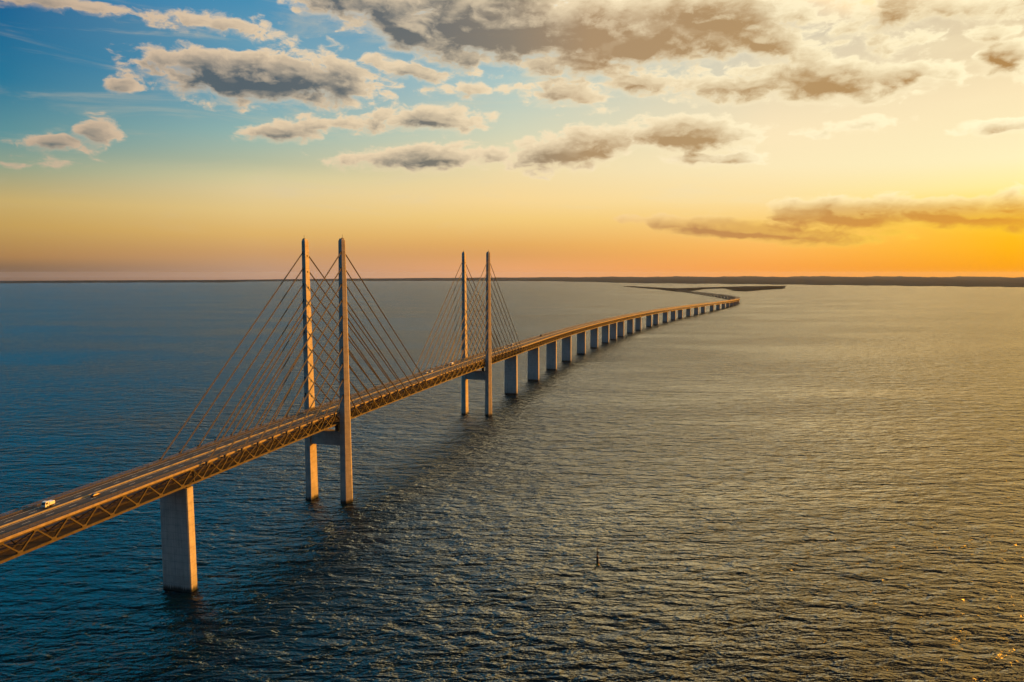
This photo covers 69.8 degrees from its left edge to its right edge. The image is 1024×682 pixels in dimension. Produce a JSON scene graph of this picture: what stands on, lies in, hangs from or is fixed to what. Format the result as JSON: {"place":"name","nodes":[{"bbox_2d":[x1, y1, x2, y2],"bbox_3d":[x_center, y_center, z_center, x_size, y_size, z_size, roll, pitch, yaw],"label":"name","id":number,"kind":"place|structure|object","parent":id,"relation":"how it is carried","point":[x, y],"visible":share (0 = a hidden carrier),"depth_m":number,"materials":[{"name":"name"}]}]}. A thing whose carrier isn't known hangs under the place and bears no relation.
{"place":"outdoors","nodes":[
{"label":"outdoors","id":0,"kind":"place"},
{"bbox_2d":[0,281,1023,681],"bbox_3d":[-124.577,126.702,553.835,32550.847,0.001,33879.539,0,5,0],"label":"water","id":1,"kind":"structure","parent":0,"point":[806,483],"depth_m":600.35,"materials":[{"name":"teal liquid"}]},
{"bbox_2d":[0,236,739,592],"bbox_3d":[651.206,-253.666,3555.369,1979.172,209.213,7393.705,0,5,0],"label":"bridge","id":2,"kind":"structure","parent":1,"relation":"in","point":[170,480],"depth_m":540.66,"materials":[{"name":"concrete"}]},
{"bbox_2d":[41,500,54,507],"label":"box truck","id":3,"kind":"object","parent":2,"relation":"on","point":[46,504],"visible":1,"depth_m":332.10,"materials":[{"name":"white paint"}]},
{"bbox_2d":[596,548,598,565],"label":"spar buoy","id":4,"kind":"object","parent":1,"relation":"in","point":[597,560],"visible":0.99,"depth_m":446.28,"materials":[{"name":"paint"}]},
{"bbox_2d":[0,276,1023,286],"bbox_3d":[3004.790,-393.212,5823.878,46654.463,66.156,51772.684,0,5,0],"label":"terrain","id":5,"kind":"structure","parent":0,"point":[963,281],"depth_m":16263.39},
{"bbox_2d":[0,0,1023,280],"label":"sky","id":6,"kind":"structure","parent":0,"point":[140,139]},
{"bbox_2d":[623,286,675,290],"bbox_3d":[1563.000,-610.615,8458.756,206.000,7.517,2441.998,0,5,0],"label":"island","id":7,"kind":"structure","parent":0,"point":[649,288],"depth_m":8317.29,"materials":[{"name":"stone"}]},
{"bbox_2d":[632,286,784,290],"bbox_3d":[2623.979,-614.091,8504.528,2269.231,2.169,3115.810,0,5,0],"label":"island","id":8,"kind":"structure","parent":0,"point":[743,288],"depth_m":8282.84,"materials":[{"name":"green plant"}]}
]}

